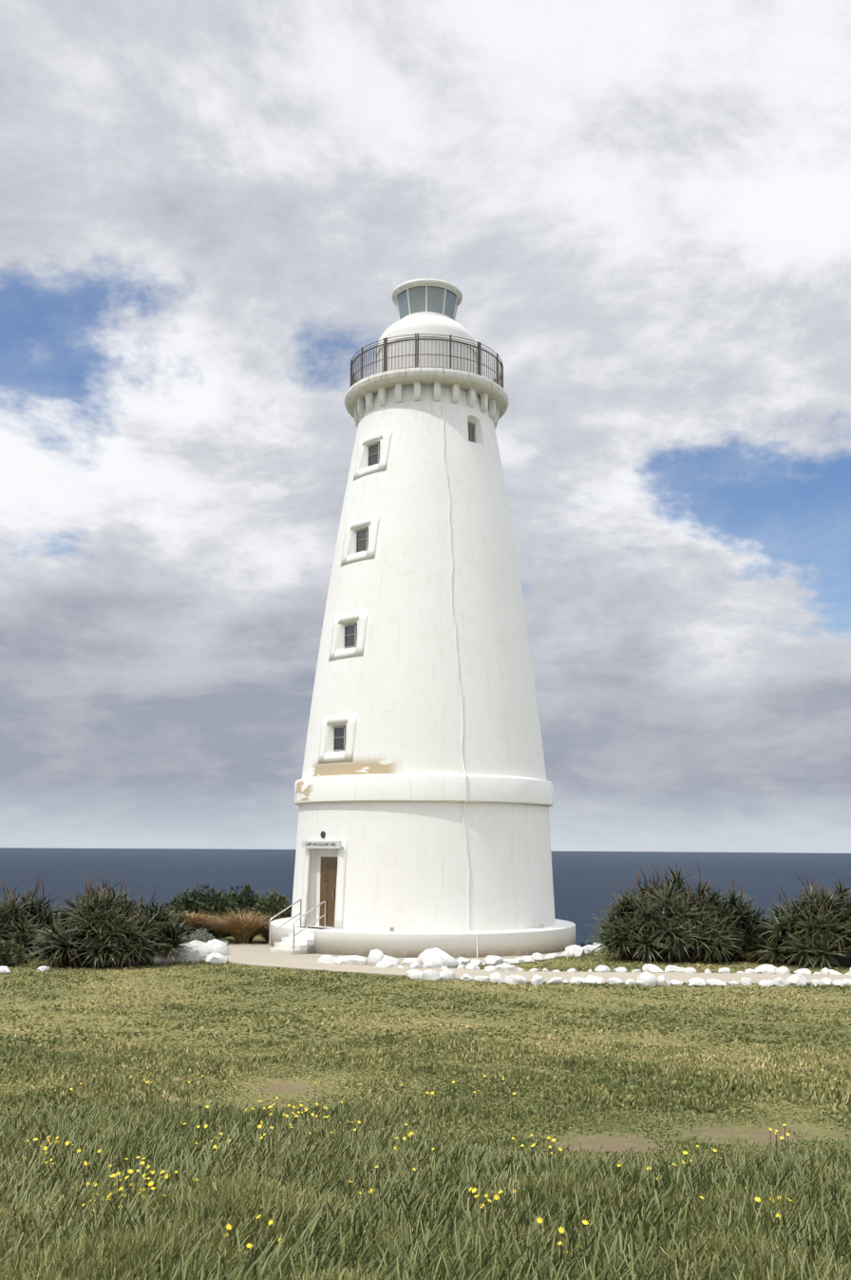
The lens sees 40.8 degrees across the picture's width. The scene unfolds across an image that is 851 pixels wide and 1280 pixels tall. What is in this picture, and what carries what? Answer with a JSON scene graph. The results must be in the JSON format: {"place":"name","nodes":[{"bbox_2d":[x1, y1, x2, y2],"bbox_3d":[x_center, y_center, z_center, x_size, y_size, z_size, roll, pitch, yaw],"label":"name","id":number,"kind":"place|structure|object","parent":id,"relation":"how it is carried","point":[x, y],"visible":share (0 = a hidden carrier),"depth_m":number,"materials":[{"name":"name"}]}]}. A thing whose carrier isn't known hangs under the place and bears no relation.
{"place":"outdoors","nodes":[
{"label":"outdoors","id":0,"kind":"place"},
{"bbox_2d":[0,1034,850,1149],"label":"lawn grass","id":1,"kind":"structure","parent":0,"point":[748,1080],"depth_m":14.43,"materials":[{"name":"green plant"}]},
{"bbox_2d":[0,934,850,1194],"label":"headland terrain","id":2,"kind":"structure","parent":0,"point":[289,1087],"depth_m":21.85,"materials":[{"name":"green plant"}]},
{"bbox_2d":[0,935,28,966],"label":"coastal shrub","id":3,"kind":"object","parent":2,"relation":"on","point":[9,956],"visible":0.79,"depth_m":34.80,"materials":[{"name":"green plant"}]},
{"bbox_2d":[0,874,84,958],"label":"aloe bush leaves","id":4,"kind":"object","parent":2,"relation":"on","point":[21,924],"visible":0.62,"depth_m":37.12,"materials":[{"name":"green plant"}]},
{"bbox_2d":[21,869,202,970],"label":"aloe bush leaves","id":5,"kind":"object","parent":2,"relation":"on","point":[104,928],"visible":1,"depth_m":34.50,"materials":[{"name":"green plant"}]},
{"bbox_2d":[168,909,199,938],"bbox_3d":[-9.760,11.207,44.495,2.314,1.444,1.957,-4,-11,23],"label":"coastal shrub","id":6,"kind":"object","parent":2,"relation":"on","point":[181,917],"visible":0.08,"depth_m":44.24,"materials":[{"name":"green plant"}]},
{"bbox_2d":[167,910,225,933],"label":"tussock grass","id":7,"kind":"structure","parent":2,"relation":"on","point":[195,920],"depth_m":43.91,"materials":[{"name":"brown plant"}]},
{"bbox_2d":[163,883,240,938],"bbox_3d":[-9.270,11.168,46.643,3.777,2.397,3.185,0,-10,-1],"label":"coastal shrub","id":8,"kind":"object","parent":2,"relation":"on","point":[198,902],"visible":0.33,"depth_m":46.41,"materials":[{"name":"green plant"}]},
{"bbox_2d":[190,926,214,942],"bbox_3d":[-8.301,11.033,42.260,1.086,0.834,1.095,0,-10,-1],"label":"silver cushion bush","id":9,"kind":"object","parent":2,"relation":"on","point":[203,935],"visible":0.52,"depth_m":42.15,"materials":[{"name":"green plant"}]},
{"bbox_2d":[199,917,230,937],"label":"tussock grass","id":10,"kind":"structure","parent":2,"relation":"on","point":[219,934],"depth_m":44.11,"materials":[{"name":"brown plant"}]},
{"bbox_2d":[218,882,262,919],"bbox_3d":[-8.185,11.874,49.783,3.521,2.484,3.077,0,-10,-1],"label":"coastal shrub","id":11,"kind":"object","parent":2,"relation":"on","point":[243,899],"visible":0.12,"depth_m":49.70,"materials":[{"name":"green plant"}]},
{"bbox_2d":[200,906,286,943],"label":"tussock grass","id":12,"kind":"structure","parent":2,"relation":"on","point":[241,928],"depth_m":42.91,"materials":[{"name":"brown plant"}]},
{"bbox_2d":[248,924,269,943],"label":"tussock grass","id":13,"kind":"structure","parent":2,"relation":"on","point":[264,934],"depth_m":42.98,"materials":[{"name":"brown plant"}]},
{"bbox_2d":[245,888,292,932],"bbox_3d":[-6.485,11.525,48.195,2.641,2.397,2.095,0,-10,-1],"label":"coastal shrub","id":14,"kind":"object","parent":2,"relation":"on","point":[273,905],"visible":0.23,"depth_m":47.90,"materials":[{"name":"green plant"}]},
{"bbox_2d":[282,909,291,917],"bbox_3d":[-5.023,11.798,47.284,2.358,1.695,1.937,0,-10,-1],"label":"coastal shrub","id":15,"kind":"object","parent":2,"relation":"on","point":[290,914],"depth_m":47.40,"materials":[{"name":"green plant"}]},
{"bbox_2d":[24,1074,791,1267],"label":"yellow flowers","id":16,"kind":"object","parent":2,"relation":"on","point":[474,1190],"visible":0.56,"depth_m":8.18,"materials":[{"name":"yellow plant"}]},
{"bbox_2d":[267,278,575,957],"bbox_3d":[-0.011,-1.715,45.615,11.480,27.460,11.480,0,-10,-1],"label":"lighthouse","id":17,"kind":"object","parent":2,"relation":"on","point":[424,793],"visible":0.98,"depth_m":41.37,"materials":[{"name":"white paint"}]},
{"bbox_2d":[319,857,338,927],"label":"door","id":18,"kind":"structure","parent":17,"relation":"in","point":[329,865],"depth_m":40.60,"materials":[{"name":"brown wood"}]},
{"bbox_2d":[333,725,345,750],"bbox_3d":[-3.121,3.586,41.471,0.060,0.860,0.620,11,-14,-45],"label":"window frame","id":19,"kind":"structure","parent":17,"relation":"in","point":[344,727],"depth_m":41.34,"materials":[{"name":"beige paint"}]},
{"bbox_2d":[334,727,345,749],"bbox_3d":[-3.107,3.589,41.485,0.020,0.860,0.620,11,-14,-45],"label":"window pane","id":20,"kind":"structure","parent":17,"relation":"in","point":[339,732],"depth_m":41.49,"materials":[{"name":"grey glass"}]},
{"bbox_2d":[343,623,357,648],"bbox_3d":[-2.791,-0.146,42.459,0.060,0.860,0.620,11,-14,-45],"label":"window frame","id":21,"kind":"structure","parent":17,"relation":"in","point":[355,624],"depth_m":42.39,"materials":[{"name":"beige paint"}]},
{"bbox_2d":[345,625,357,648],"bbox_3d":[-2.777,-0.143,42.473,0.020,0.860,0.620,11,-14,-45],"label":"window pane","id":22,"kind":"structure","parent":17,"relation":"in","point":[350,640],"depth_m":42.48,"materials":[{"name":"grey glass"}]},
{"bbox_2d":[356,528,368,553],"bbox_3d":[-2.418,-3.761,43.472,0.060,0.860,0.620,11,-14,-45],"label":"window frame","id":23,"kind":"structure","parent":17,"relation":"in","point":[367,538],"depth_m":43.36,"materials":[{"name":"beige paint"}]},
{"bbox_2d":[357,529,368,552],"bbox_3d":[-2.404,-3.759,43.486,0.020,0.860,0.620,11,-14,-45],"label":"window pane","id":24,"kind":"structure","parent":17,"relation":"in","point":[361,544],"depth_m":43.49,"materials":[{"name":"grey glass"}]},
{"bbox_2d":[367,442,380,466],"bbox_3d":[-2.016,-7.184,44.481,0.060,0.860,0.620,11,-14,-45],"label":"window frame","id":25,"kind":"structure","parent":17,"relation":"in","point":[378,444],"depth_m":44.52,"materials":[{"name":"beige paint"}]},
{"bbox_2d":[368,444,380,466],"bbox_3d":[-2.003,-7.182,44.495,0.020,0.860,0.620,11,-14,-45],"label":"window pane","id":26,"kind":"structure","parent":17,"relation":"in","point":[373,459],"depth_m":44.49,"materials":[{"name":"grey glass"}]},
{"bbox_2d":[467,422,474,441],"bbox_3d":[1.756,-8.104,44.716,0.440,0.850,0.020,9,-13,-40],"label":"window pane","id":27,"kind":"structure","parent":17,"relation":"in","point":[468,423],"depth_m":44.74,"materials":[{"name":"grey glass"}]},
{"bbox_2d":[467,420,475,442],"bbox_3d":[1.769,-8.107,44.701,0.440,0.850,0.060,9,-13,-40],"label":"window frame","id":28,"kind":"structure","parent":17,"relation":"in","point":[468,422],"depth_m":44.73,"materials":[{"name":"beige paint"}]},
{"bbox_2d":[0,1093,850,1279],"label":"lawn grass seedheads","id":29,"kind":"object","parent":2,"relation":"on","point":[429,1210],"visible":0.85,"depth_m":7.42,"materials":[{"name":"green plant"}]},
{"bbox_2d":[0,1158,850,1279],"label":"lawn grass","id":30,"kind":"structure","parent":2,"relation":"on","point":[222,1213],"depth_m":6.34,"materials":[{"name":"green plant"}]},
{"bbox_2d":[0,938,850,986],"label":"rocks","id":31,"kind":"object","parent":2,"relation":"on","point":[214,951],"visible":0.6,"depth_m":33.81,"materials":[{"name":"white stone"}]},
{"bbox_2d":[583,857,782,965],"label":"aloe bush leaves","id":32,"kind":"object","parent":2,"relation":"on","point":[655,923],"visible":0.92,"depth_m":37.17,"materials":[{"name":"green plant"}]},
{"bbox_2d":[744,866,850,970],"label":"aloe bush leaves","id":33,"kind":"object","parent":2,"relation":"on","point":[812,929],"visible":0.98,"depth_m":36.10,"materials":[{"name":"green plant"}]},
{"bbox_2d":[0,847,850,946],"bbox_3d":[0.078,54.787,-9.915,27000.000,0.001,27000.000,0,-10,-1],"label":"ocean","id":34,"kind":"structure","parent":0,"point":[584,883],"depth_m":2308.20,"materials":[{"name":"liquid"}]},
{"bbox_2d":[0,1116,850,1217],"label":"lawn grass","id":35,"kind":"structure","parent":0,"point":[527,1140],"depth_m":8.76,"materials":[{"name":"green plant"}]},
{"bbox_2d":[0,0,850,853],"label":"sky","id":36,"kind":"structure","parent":0,"point":[209,208],"materials":[{"name":"white"}]},
{"bbox_2d":[226,943,850,984],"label":"concrete path","id":37,"kind":"structure","parent":0,"point":[254,954],"depth_m":33.65,"materials":[{"name":"beige concrete"}]}
]}

